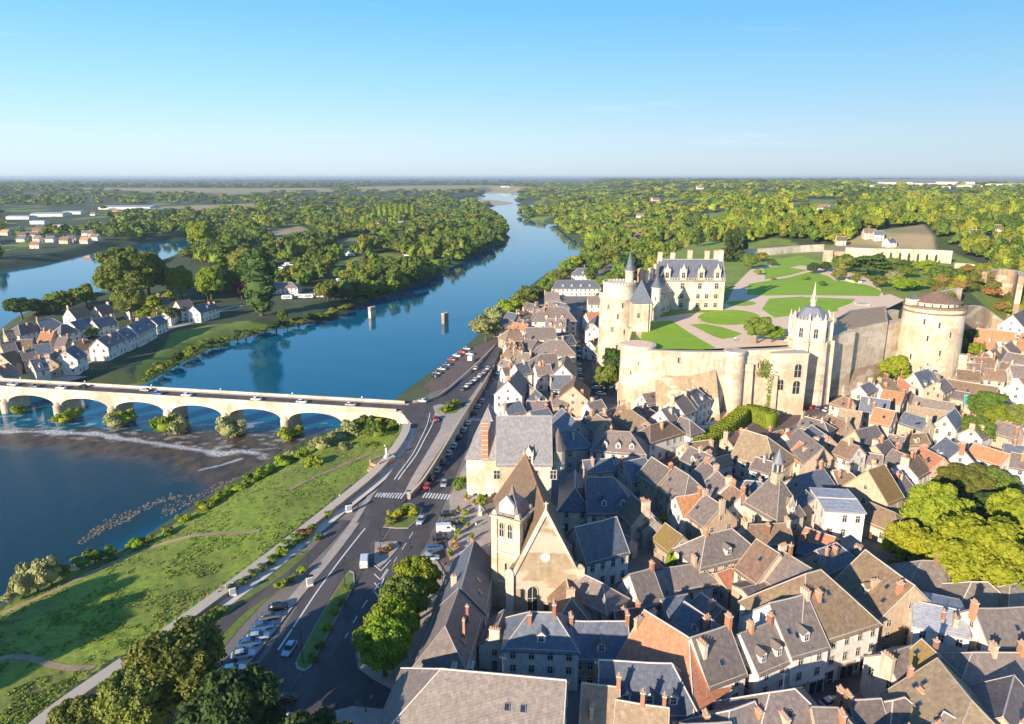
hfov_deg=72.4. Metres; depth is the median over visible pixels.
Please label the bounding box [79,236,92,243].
house
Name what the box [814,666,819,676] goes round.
window
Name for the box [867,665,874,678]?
window
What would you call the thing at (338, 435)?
shrub
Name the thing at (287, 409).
stone bridge
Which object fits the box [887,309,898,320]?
rampart wall
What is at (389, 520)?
shrub
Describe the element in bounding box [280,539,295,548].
shrub
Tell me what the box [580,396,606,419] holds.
house
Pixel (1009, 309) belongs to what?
tree
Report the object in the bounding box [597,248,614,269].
tree
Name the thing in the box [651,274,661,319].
slate turret
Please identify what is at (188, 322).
island quay
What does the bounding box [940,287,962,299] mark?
hillside wall
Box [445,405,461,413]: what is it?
junction island planting
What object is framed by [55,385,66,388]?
parked car
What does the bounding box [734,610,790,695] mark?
house
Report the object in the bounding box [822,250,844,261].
gate bastion
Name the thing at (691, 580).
house
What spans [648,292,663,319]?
castle wing
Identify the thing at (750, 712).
house
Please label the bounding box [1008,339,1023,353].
house
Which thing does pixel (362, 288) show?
tree
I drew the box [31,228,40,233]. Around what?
house
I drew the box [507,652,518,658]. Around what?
window
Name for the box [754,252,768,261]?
tree
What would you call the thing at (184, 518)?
shrub
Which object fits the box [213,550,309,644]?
lawn strip
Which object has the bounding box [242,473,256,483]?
shrub
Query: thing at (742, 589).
house
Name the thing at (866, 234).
house
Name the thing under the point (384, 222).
house
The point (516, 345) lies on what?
house
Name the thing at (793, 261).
lawn
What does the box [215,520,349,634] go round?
cycle path
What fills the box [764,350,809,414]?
arcade bastion
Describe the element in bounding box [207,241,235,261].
tree
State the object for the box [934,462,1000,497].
tree
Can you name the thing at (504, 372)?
house
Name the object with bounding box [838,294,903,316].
rampart terrace
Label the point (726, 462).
house
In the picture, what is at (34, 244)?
house
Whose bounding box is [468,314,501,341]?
tree
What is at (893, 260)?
tree
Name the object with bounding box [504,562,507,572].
window
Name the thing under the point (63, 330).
house
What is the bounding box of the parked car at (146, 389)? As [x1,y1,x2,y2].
[139,387,150,391]
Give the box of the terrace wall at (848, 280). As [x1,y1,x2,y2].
[842,276,861,282]
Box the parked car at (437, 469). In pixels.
[434,466,441,472]
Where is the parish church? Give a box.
[489,453,584,614]
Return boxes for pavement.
[236,484,380,665]
[332,706,382,723]
[357,551,445,688]
[404,382,483,493]
[444,463,490,559]
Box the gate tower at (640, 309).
[625,280,651,340]
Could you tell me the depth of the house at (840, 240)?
677.10 m
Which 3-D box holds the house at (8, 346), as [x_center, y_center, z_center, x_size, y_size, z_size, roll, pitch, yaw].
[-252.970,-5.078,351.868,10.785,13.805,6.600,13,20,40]
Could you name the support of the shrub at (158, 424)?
in the river water
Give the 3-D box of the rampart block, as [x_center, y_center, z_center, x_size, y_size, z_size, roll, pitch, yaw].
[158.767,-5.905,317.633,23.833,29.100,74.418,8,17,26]
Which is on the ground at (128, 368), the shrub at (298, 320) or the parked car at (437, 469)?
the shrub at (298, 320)
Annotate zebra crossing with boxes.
[375,493,404,498]
[422,492,450,499]
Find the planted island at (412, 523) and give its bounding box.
[383,503,422,527]
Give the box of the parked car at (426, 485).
[423,482,431,488]
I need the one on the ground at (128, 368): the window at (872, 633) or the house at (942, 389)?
the house at (942, 389)
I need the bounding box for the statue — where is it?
[477,505,481,515]
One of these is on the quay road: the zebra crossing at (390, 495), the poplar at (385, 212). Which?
the zebra crossing at (390, 495)
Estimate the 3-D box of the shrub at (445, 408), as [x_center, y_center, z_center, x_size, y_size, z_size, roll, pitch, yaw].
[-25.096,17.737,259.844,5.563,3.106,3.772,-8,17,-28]
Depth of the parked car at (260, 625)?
140.21 m
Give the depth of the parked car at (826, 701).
119.86 m
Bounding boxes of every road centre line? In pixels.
[277,413,435,649]
[383,413,429,495]
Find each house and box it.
[0,228,12,235]
[0,340,18,352]
[0,350,24,372]
[0,363,21,378]
[2,328,16,342]
[11,322,39,340]
[15,234,28,241]
[16,338,35,350]
[17,231,25,235]
[19,345,37,372]
[25,231,36,237]
[27,355,51,380]
[29,240,42,248]
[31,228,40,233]
[32,235,44,241]
[32,343,52,357]
[35,317,61,330]
[36,327,59,351]
[44,351,61,376]
[45,234,56,241]
[53,324,79,340]
[53,333,71,352]
[56,345,88,374]
[59,237,71,243]
[62,305,92,323]
[68,317,92,338]
[71,338,92,359]
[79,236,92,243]
[81,230,90,235]
[88,331,126,360]
[89,234,102,240]
[89,314,118,335]
[91,301,114,318]
[116,327,137,351]
[123,310,135,318]
[126,316,156,346]
[151,311,168,334]
[156,293,169,308]
[161,310,177,325]
[173,299,193,320]
[187,301,219,322]
[273,282,301,293]
[376,221,390,226]
[377,657,569,723]
[412,587,484,670]
[438,540,492,629]
[477,609,510,671]
[493,370,531,413]
[494,318,512,336]
[497,324,522,349]
[497,354,513,369]
[497,401,525,414]
[499,363,512,382]
[501,598,580,690]
[502,338,524,351]
[503,310,519,321]
[503,345,521,363]
[509,359,532,383]
[510,321,530,339]
[515,349,533,363]
[516,307,532,325]
[517,316,527,323]
[521,301,539,312]
[522,333,539,356]
[524,324,556,344]
[525,383,549,409]
[525,403,552,415]
[526,396,545,411]
[527,349,557,370]
[531,305,576,335]
[532,360,552,390]
[534,338,576,363]
[544,289,559,304]
[545,316,566,335]
[548,393,567,416]
[550,301,569,310]
[550,375,572,395]
[551,280,601,295]
[552,355,576,377]
[552,408,590,441]
[554,334,576,350]
[557,376,590,416]
[558,331,568,335]
[558,355,578,376]
[558,470,586,530]
[560,430,591,469]
[566,515,629,584]
[568,609,629,687]
[571,265,592,279]
[578,456,615,478]
[579,672,621,723]
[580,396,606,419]
[581,408,608,425]
[582,311,598,330]
[582,337,597,360]
[583,467,633,523]
[585,315,598,343]
[585,413,617,442]
[587,293,599,311]
[589,424,647,466]
[594,658,699,723]
[609,400,650,432]
[612,598,640,632]
[613,410,644,433]
[613,686,669,723]
[614,455,647,495]
[615,381,618,396]
[615,559,663,617]
[615,608,745,716]
[618,493,658,546]
[620,524,638,560]
[632,233,641,238]
[632,404,655,420]
[634,391,655,411]
[635,420,684,459]
[636,213,643,217]
[636,456,672,510]
[639,510,662,548]
[647,404,678,424]
[651,522,688,566]
[654,552,719,600]
[657,466,703,512]
[658,389,696,422]
[658,593,693,623]
[666,484,702,536]
[670,600,720,636]
[672,526,750,572]
[675,414,704,441]
[675,439,716,464]
[676,707,731,723]
[677,700,763,723]
[678,445,720,473]
[686,385,711,427]
[686,488,738,539]
[687,610,748,697]
[689,456,719,485]
[692,592,735,625]
[700,470,732,498]
[710,567,733,606]
[710,673,818,723]
[712,452,733,476]
[714,427,742,456]
[715,478,747,528]
[730,427,793,481]
[730,580,768,620]
[733,538,783,585]
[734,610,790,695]
[735,515,794,552]
[736,476,762,492]
[738,569,882,683]
[741,584,830,693]
[748,453,780,482]
[764,541,813,587]
[768,425,784,440]
[774,428,796,445]
[780,427,838,474]
[784,458,835,497]
[789,440,807,476]
[795,489,815,530]
[796,526,841,546]
[796,529,822,559]
[797,410,836,439]
[799,542,855,579]
[804,424,836,452]
[807,706,856,723]
[809,487,866,550]
[814,204,828,209]
[824,413,854,443]
[828,396,856,416]
[828,462,855,488]
[830,437,866,475]
[831,684,885,723]
[834,236,846,245]
[834,549,930,651]
[837,407,862,428]
[841,462,904,514]
[842,424,884,449]
[849,543,863,557]
[850,376,878,410]
[856,458,876,476]
[858,396,890,427]
[859,644,913,697]
[861,227,876,238]
[862,502,906,543]
[864,434,895,456]
[864,450,883,469]
[868,400,897,439]
[872,231,884,240]
[873,372,891,384]
[875,380,900,397]
[880,387,906,419]
[880,657,996,723]
[882,238,897,247]
[882,696,912,723]
[883,440,909,467]
[887,552,951,593]
[888,431,907,452]
[888,449,930,485]
[888,467,913,510]
[895,371,910,391]
[896,411,935,446]
[900,428,930,455]
[904,365,936,396]
[904,386,916,411]
[906,591,971,652]
[908,404,948,420]
[909,636,961,677]
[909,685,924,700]
[911,395,955,410]
[916,443,949,483]
[918,366,940,380]
[923,378,954,401]
[929,436,976,465]
[932,407,962,445]
[932,710,955,723]
[937,581,1001,609]
[939,638,1023,684]
[947,379,998,393]
[951,390,970,408]
[953,366,981,383]
[957,353,972,368]
[957,598,1023,651]
[958,423,991,449]
[962,395,972,414]
[964,351,979,358]
[966,442,1010,472]
[967,360,985,383]
[969,674,1023,723]
[971,349,989,359]
[971,352,996,368]
[973,337,997,350]
[976,328,1017,346]
[981,363,1005,392]
[982,399,1013,414]
[985,347,1006,368]
[987,224,1001,233]
[991,420,1023,448]
[997,309,1023,339]
[997,581,1023,606]
[998,359,1020,368]
[999,376,1023,403]
[1001,339,1020,353]
[1002,352,1023,364]
[1002,437,1023,452]
[1004,365,1023,386]
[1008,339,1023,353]
[1008,450,1023,485]
[1018,333,1023,340]
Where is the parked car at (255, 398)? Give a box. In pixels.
[250,396,261,400]
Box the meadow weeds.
[0,430,398,723]
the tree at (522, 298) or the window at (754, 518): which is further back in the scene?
the tree at (522, 298)
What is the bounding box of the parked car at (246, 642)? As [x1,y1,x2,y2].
[237,637,260,648]
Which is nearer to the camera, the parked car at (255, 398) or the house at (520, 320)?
the parked car at (255, 398)
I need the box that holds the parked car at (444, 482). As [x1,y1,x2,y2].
[440,479,447,486]
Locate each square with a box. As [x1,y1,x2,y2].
[748,395,841,434]
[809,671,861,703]
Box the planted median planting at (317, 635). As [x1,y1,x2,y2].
[297,572,353,667]
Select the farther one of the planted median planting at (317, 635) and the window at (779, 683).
the planted median planting at (317, 635)
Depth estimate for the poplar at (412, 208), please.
1472.71 m
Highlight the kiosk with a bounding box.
[345,502,351,512]
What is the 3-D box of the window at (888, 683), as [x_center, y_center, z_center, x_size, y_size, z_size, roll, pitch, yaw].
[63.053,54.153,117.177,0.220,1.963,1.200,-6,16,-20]
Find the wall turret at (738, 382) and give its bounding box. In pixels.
[722,348,753,411]
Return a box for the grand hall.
[493,415,566,497]
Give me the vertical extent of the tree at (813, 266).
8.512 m
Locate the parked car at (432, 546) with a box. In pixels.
[426,543,442,551]
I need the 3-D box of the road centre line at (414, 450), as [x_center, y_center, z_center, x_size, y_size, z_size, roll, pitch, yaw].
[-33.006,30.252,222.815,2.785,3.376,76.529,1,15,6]
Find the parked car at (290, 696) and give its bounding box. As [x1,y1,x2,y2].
[273,691,297,703]
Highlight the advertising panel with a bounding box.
[305,574,312,586]
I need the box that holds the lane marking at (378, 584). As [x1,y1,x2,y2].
[345,524,417,637]
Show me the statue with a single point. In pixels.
(479, 511)
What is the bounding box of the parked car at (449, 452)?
[446,450,452,455]
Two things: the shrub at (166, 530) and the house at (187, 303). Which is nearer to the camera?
the shrub at (166, 530)
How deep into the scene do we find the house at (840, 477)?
196.26 m
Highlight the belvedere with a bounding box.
[367,448,395,471]
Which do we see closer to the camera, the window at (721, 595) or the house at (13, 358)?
the window at (721, 595)
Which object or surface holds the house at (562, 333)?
on the ground at (128, 368)
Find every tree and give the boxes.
[2,297,38,319]
[29,298,51,315]
[42,290,71,310]
[46,694,97,723]
[66,288,80,305]
[72,283,96,305]
[84,326,100,334]
[90,665,173,723]
[91,246,157,288]
[109,283,145,321]
[120,615,227,714]
[134,305,151,317]
[140,252,168,296]
[144,295,163,309]
[150,305,175,318]
[156,291,179,302]
[163,265,194,299]
[169,306,185,316]
[173,662,286,723]
[176,682,210,712]
[177,247,195,261]
[185,220,216,242]
[194,266,223,300]
[200,291,212,299]
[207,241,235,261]
[218,281,232,297]
[229,247,251,262]
[233,279,244,299]
[276,308,287,321]
[277,705,353,723]
[313,283,320,299]
[320,284,334,300]
[323,279,336,296]
[328,284,338,298]
[336,286,346,300]
[337,280,353,298]
[337,289,355,300]
[350,279,359,298]
[350,615,413,676]
[356,282,366,296]
[360,281,369,298]
[362,593,420,635]
[363,286,372,295]
[368,281,379,291]
[377,284,387,295]
[377,576,431,621]
[391,555,442,595]
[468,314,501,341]
[483,305,505,318]
[495,299,521,312]
[508,292,529,307]
[515,285,538,301]
[531,285,544,298]
[537,277,554,291]
[546,271,561,282]
[551,268,567,278]
[558,260,577,273]
[565,256,582,266]
[573,253,587,267]
[580,246,597,256]
[584,268,597,279]
[585,254,605,275]
[593,363,618,391]
[595,275,604,288]
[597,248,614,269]
[601,241,626,255]
[601,272,623,286]
[602,347,619,365]
[611,262,626,277]
[617,253,642,268]
[631,251,646,269]
[665,551,677,566]
[694,226,704,245]
[711,227,718,241]
[722,229,735,261]
[732,227,741,251]
[732,249,745,261]
[740,226,748,249]
[740,253,759,269]
[743,316,774,342]
[753,269,762,273]
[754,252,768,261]
[761,326,785,341]
[767,260,777,264]
[806,262,819,273]
[819,261,831,271]
[831,255,846,263]
[831,269,847,280]
[836,257,856,271]
[844,255,893,275]
[850,274,861,282]
[869,276,888,287]
[874,371,896,380]
[877,355,911,378]
[879,519,931,561]
[880,263,897,271]
[884,270,902,278]
[886,556,904,563]
[887,257,899,263]
[887,276,918,291]
[896,265,918,276]
[898,259,912,265]
[899,481,975,532]
[911,261,926,270]
[913,278,928,289]
[921,266,933,273]
[922,260,937,265]
[922,511,1023,589]
[927,265,945,275]
[928,279,948,285]
[931,284,945,289]
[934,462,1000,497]
[935,267,966,277]
[936,275,947,282]
[937,288,956,295]
[947,283,960,287]
[952,279,967,289]
[954,274,966,281]
[959,498,988,520]
[960,264,974,273]
[960,415,996,438]
[961,338,971,350]
[962,282,973,290]
[962,492,993,506]
[963,329,978,342]
[966,342,985,355]
[966,390,1009,415]
[968,271,978,282]
[969,282,979,290]
[980,265,994,269]
[980,266,993,274]
[980,403,1014,422]
[980,466,1023,492]
[982,287,1002,297]
[984,280,1000,288]
[984,487,1023,544]
[993,300,1009,312]
[994,262,1006,268]
[994,404,1023,425]
[997,238,1009,247]
[1003,292,1011,299]
[1003,301,1011,314]
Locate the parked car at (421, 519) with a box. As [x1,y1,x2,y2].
[416,515,425,524]
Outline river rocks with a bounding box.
[31,477,237,587]
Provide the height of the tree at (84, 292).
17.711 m
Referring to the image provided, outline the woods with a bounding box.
[0,177,1023,291]
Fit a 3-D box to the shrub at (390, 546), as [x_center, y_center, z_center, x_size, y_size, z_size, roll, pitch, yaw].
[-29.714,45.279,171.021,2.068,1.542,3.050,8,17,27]
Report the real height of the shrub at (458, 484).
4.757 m
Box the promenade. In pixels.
[93,428,415,694]
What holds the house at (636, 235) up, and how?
on the ground at (128, 368)
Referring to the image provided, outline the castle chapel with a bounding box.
[784,283,834,406]
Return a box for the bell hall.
[742,449,805,547]
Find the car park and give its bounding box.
[167,610,280,723]
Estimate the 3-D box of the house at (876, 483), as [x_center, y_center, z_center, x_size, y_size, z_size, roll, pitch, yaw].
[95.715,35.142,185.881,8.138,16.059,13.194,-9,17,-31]
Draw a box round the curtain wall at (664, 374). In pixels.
[638,346,791,421]
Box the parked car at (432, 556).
[422,553,438,560]
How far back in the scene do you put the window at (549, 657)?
122.49 m
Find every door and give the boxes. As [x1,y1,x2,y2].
[492,660,497,670]
[542,602,548,610]
[564,523,568,530]
[610,574,614,584]
[867,531,872,539]
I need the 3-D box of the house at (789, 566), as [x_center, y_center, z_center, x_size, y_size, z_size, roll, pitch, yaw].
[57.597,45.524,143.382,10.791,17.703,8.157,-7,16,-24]
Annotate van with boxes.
[359,553,368,568]
[436,522,455,532]
[467,354,473,360]
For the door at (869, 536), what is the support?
in the house at (878, 519)
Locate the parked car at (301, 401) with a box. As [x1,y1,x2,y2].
[296,399,307,402]
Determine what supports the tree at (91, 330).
on the ground at (128, 368)
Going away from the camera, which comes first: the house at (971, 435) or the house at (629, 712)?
the house at (629, 712)
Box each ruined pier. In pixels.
[368,306,375,318]
[441,312,448,323]
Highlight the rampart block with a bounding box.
[835,306,887,395]
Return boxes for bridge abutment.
[395,412,410,441]
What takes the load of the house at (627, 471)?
on the ground at (128, 368)
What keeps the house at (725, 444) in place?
on the ground at (128, 368)
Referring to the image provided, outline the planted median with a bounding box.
[295,570,354,671]
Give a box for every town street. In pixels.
[578,300,607,414]
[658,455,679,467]
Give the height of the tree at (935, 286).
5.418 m
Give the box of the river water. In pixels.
[0,190,583,603]
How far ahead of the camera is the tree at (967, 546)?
140.96 m
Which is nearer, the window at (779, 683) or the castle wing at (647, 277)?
the window at (779, 683)
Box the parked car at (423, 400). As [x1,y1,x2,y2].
[418,398,427,402]
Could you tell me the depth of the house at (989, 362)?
305.38 m
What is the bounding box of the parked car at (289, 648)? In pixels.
[281,640,297,656]
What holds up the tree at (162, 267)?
on the ground at (128, 368)
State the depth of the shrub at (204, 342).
397.00 m
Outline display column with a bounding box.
[406,490,410,498]
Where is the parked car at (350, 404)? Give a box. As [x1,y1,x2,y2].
[345,402,356,405]
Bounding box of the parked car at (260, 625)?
[251,620,272,630]
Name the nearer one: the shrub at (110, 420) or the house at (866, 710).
the house at (866, 710)
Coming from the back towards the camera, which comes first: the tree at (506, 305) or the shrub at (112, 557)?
the tree at (506, 305)
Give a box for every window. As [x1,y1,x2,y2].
[491,649,497,656]
[493,470,500,479]
[499,521,504,537]
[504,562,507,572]
[507,523,512,539]
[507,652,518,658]
[507,664,518,672]
[523,521,524,536]
[526,653,536,659]
[526,665,536,672]
[527,586,537,611]
[544,654,555,660]
[544,666,555,673]
[549,470,556,479]
[563,655,574,661]
[563,667,574,674]
[564,512,568,517]
[578,663,581,670]
[578,676,581,684]
[587,663,593,670]
[587,676,592,682]
[590,564,594,572]
[596,613,601,619]
[600,562,604,569]
[600,575,604,582]
[611,559,615,566]
[620,569,624,577]
[621,556,625,564]
[712,587,717,596]
[719,589,723,599]
[744,680,750,691]
[745,666,752,677]
[751,514,756,522]
[760,685,769,692]
[762,673,770,681]
[773,684,787,690]
[776,678,784,687]
[777,666,786,674]
[789,681,806,689]
[792,523,797,531]
[796,671,801,681]
[797,658,803,666]
[798,327,803,337]
[807,675,825,693]
[813,328,818,338]
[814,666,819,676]
[816,653,821,661]
[824,666,835,683]
[827,528,832,534]
[828,655,834,665]
[831,642,835,649]
[837,660,855,679]
[840,529,845,536]
[841,650,847,660]
[842,515,847,522]
[843,637,849,645]
[853,662,857,671]
[855,515,860,522]
[855,646,860,656]
[857,633,862,641]
[857,658,863,673]
[867,642,873,652]
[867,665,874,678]
[869,629,874,637]
[882,643,887,649]
[884,631,889,639]
[885,619,891,626]
[885,679,892,688]
[915,630,928,639]
[934,634,947,643]
[952,638,965,647]
[969,620,973,628]
[974,639,983,650]
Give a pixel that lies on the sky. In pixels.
(89, 88)
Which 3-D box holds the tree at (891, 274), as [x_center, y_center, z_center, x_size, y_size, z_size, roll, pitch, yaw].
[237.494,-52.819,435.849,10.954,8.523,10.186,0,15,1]
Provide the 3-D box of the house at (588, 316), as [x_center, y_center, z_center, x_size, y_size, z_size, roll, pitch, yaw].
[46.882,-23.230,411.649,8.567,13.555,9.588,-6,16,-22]
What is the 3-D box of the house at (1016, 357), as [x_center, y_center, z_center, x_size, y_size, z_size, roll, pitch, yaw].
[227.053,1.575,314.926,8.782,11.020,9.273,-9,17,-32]
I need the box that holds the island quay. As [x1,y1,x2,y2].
[51,305,242,377]
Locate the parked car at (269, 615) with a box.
[259,611,280,620]
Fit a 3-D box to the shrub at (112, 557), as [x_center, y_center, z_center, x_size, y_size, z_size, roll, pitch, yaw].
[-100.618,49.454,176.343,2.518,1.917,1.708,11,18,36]
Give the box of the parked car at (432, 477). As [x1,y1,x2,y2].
[428,474,436,480]
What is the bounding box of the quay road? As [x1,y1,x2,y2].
[259,342,500,695]
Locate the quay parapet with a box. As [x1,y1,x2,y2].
[413,345,494,402]
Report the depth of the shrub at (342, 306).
508.47 m
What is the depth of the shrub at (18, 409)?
288.75 m
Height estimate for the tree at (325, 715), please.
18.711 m
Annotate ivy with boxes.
[754,359,776,377]
[764,368,774,408]
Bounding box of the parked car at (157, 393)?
[151,391,162,394]
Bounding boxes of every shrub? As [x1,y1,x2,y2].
[0,588,15,604]
[8,405,27,413]
[8,573,34,599]
[15,558,50,591]
[40,554,61,585]
[49,412,72,423]
[58,563,70,577]
[64,407,84,419]
[69,551,90,568]
[84,548,103,562]
[101,544,116,556]
[102,413,127,428]
[103,408,137,423]
[108,554,116,559]
[124,537,143,549]
[136,375,152,381]
[138,534,154,543]
[145,367,160,377]
[147,413,176,434]
[152,361,169,372]
[161,526,173,535]
[167,414,190,434]
[169,351,184,363]
[174,514,191,521]
[182,349,193,357]
[186,342,202,354]
[194,499,214,511]
[198,339,208,347]
[198,611,217,622]
[206,337,218,346]
[208,604,227,614]
[210,490,229,501]
[215,337,225,344]
[215,415,236,438]
[221,335,235,341]
[224,482,247,492]
[231,419,246,436]
[233,330,240,339]
[234,576,248,584]
[239,329,252,338]
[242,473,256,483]
[247,569,257,578]
[250,328,258,336]
[251,466,272,478]
[257,563,267,570]
[259,326,268,332]
[264,463,277,472]
[266,554,276,564]
[268,320,282,330]
[273,578,287,588]
[274,454,292,466]
[275,546,288,556]
[277,426,294,440]
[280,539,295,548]
[281,321,294,328]
[283,450,295,459]
[287,573,296,580]
[288,533,303,541]
[289,317,306,325]
[291,425,304,435]
[291,447,307,458]
[295,528,312,539]
[296,565,306,573]
[303,313,316,321]
[303,454,323,467]
[305,524,316,531]
[307,435,333,449]
[308,652,318,661]
[312,533,323,540]
[314,313,329,318]
[314,640,324,648]
[321,624,333,630]
[323,511,331,518]
[324,307,338,316]
[327,428,348,441]
[330,608,338,614]
[333,303,352,308]
[337,441,352,450]
[337,598,345,605]
[339,418,360,435]
[342,584,351,589]
[348,303,357,309]
[354,414,379,434]
[356,297,366,305]
[363,441,380,447]
[364,424,386,437]
[366,293,377,298]
[373,416,385,421]
[377,547,388,552]
[380,418,398,430]
[385,516,395,524]
[386,509,403,517]
[387,543,393,549]
[396,503,409,513]
[405,505,418,515]
[438,405,450,411]
[441,255,453,264]
[446,401,453,408]
[447,548,452,555]
[450,541,459,547]
[451,477,463,490]
[452,399,459,405]
[454,528,461,534]
[456,476,466,482]
[458,517,464,522]
[462,509,468,514]
[477,493,486,504]
[657,511,667,523]
[792,547,796,557]
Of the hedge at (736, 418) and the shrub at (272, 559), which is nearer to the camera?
the shrub at (272, 559)
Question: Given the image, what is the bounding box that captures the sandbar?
[459,199,512,204]
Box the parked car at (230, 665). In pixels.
[221,663,244,672]
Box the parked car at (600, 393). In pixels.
[596,391,605,395]
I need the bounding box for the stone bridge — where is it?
[0,378,417,429]
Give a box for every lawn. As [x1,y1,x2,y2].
[641,321,714,349]
[690,324,741,338]
[698,310,759,324]
[726,301,755,305]
[747,272,881,295]
[762,256,817,266]
[762,297,854,317]
[763,266,806,278]
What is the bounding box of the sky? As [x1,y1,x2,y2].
[0,0,1023,178]
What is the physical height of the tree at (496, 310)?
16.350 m
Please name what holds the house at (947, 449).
on the ground at (128, 368)
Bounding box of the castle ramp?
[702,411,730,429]
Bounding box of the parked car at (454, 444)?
[451,442,457,447]
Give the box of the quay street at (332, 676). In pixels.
[282,351,502,718]
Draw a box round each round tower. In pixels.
[596,251,636,367]
[617,340,655,408]
[896,288,967,378]
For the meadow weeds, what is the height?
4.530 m
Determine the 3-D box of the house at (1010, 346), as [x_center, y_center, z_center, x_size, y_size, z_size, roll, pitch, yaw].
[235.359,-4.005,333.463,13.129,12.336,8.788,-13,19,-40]
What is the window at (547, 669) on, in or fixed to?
in the house at (541, 643)
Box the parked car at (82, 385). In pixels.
[77,384,87,387]
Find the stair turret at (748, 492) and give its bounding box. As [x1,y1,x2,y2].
[745,481,751,496]
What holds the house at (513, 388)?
on the ground at (128, 368)
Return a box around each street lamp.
[291,627,303,661]
[364,680,371,712]
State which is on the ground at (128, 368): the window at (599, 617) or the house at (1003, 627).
the house at (1003, 627)
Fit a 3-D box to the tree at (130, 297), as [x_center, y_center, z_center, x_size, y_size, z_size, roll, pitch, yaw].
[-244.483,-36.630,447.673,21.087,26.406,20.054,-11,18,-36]
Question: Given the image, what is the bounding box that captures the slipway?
[51,360,92,381]
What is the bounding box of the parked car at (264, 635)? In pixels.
[246,631,268,639]
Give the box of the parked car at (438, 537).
[432,534,449,541]
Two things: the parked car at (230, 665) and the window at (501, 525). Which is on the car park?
the parked car at (230, 665)
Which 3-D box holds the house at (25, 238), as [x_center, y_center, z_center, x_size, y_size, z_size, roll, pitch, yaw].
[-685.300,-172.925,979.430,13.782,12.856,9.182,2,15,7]
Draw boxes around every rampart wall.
[829,330,855,397]
[883,318,900,359]
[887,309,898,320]
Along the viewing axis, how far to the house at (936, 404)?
258.77 m
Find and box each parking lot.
[424,529,451,565]
[425,338,496,391]
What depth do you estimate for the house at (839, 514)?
168.33 m
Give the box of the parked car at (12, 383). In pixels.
[7,382,17,385]
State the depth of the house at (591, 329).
380.50 m
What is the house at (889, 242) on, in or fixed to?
on the ground at (128, 368)
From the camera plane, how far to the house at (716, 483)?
183.08 m
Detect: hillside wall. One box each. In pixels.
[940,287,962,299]
[964,305,1003,330]
[980,269,1023,312]
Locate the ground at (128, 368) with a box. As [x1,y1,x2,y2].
[0,178,1023,723]
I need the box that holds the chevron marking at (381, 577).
[374,560,390,596]
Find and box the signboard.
[228,584,236,596]
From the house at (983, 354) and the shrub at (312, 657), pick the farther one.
the house at (983, 354)
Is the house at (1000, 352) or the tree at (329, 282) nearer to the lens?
the house at (1000, 352)
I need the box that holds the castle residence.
[657,249,725,309]
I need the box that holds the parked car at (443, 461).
[439,458,446,464]
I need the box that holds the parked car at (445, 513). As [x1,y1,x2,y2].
[440,510,455,517]
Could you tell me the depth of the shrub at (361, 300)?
530.75 m
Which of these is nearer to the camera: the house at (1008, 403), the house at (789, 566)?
the house at (789, 566)
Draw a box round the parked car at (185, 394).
[181,392,191,396]
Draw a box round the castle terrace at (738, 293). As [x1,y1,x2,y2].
[636,264,892,348]
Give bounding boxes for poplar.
[239,246,276,315]
[377,204,381,215]
[382,204,387,215]
[388,203,392,214]
[393,204,397,213]
[399,204,403,213]
[404,204,409,216]
[410,204,414,216]
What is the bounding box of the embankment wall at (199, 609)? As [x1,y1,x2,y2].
[28,424,410,723]
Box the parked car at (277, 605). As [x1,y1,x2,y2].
[268,601,288,610]
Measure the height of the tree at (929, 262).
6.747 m
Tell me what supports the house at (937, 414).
on the ground at (128, 368)
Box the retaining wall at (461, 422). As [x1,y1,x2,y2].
[410,365,494,495]
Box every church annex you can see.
[547,578,591,619]
[571,574,629,619]
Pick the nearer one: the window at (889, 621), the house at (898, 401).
the window at (889, 621)
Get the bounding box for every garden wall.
[743,244,823,255]
[845,247,952,263]
[954,263,974,271]
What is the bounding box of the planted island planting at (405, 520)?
[384,503,421,526]
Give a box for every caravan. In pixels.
[281,295,292,299]
[303,294,313,297]
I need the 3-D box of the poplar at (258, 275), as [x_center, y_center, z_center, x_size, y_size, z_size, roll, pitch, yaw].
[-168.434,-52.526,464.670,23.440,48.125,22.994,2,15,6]
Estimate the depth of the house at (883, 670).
118.69 m
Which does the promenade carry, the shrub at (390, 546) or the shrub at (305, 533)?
the shrub at (305, 533)
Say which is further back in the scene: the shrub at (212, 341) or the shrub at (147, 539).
the shrub at (212, 341)
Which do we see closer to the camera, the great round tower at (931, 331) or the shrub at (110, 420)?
the shrub at (110, 420)
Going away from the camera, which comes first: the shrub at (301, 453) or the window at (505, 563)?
the window at (505, 563)
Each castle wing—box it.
[636,263,670,312]
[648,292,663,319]
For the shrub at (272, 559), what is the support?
on the promenade
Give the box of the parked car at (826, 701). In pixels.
[818,695,835,705]
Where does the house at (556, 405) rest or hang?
on the ground at (128, 368)
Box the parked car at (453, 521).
[442,518,457,524]
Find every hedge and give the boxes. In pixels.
[690,404,749,446]
[745,403,779,428]
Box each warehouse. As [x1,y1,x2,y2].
[5,215,37,218]
[30,212,72,216]
[30,220,49,223]
[63,211,86,213]
[98,205,160,208]
[878,181,912,184]
[913,182,935,185]
[936,181,974,184]
[956,184,982,187]
[985,183,1023,185]
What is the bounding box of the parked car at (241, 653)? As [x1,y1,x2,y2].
[230,648,254,660]
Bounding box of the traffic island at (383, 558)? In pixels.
[374,541,399,566]
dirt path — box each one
[0,654,95,670]
[1,529,259,613]
[288,452,372,489]
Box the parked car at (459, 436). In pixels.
[456,434,462,439]
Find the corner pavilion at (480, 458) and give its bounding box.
[465,403,496,495]

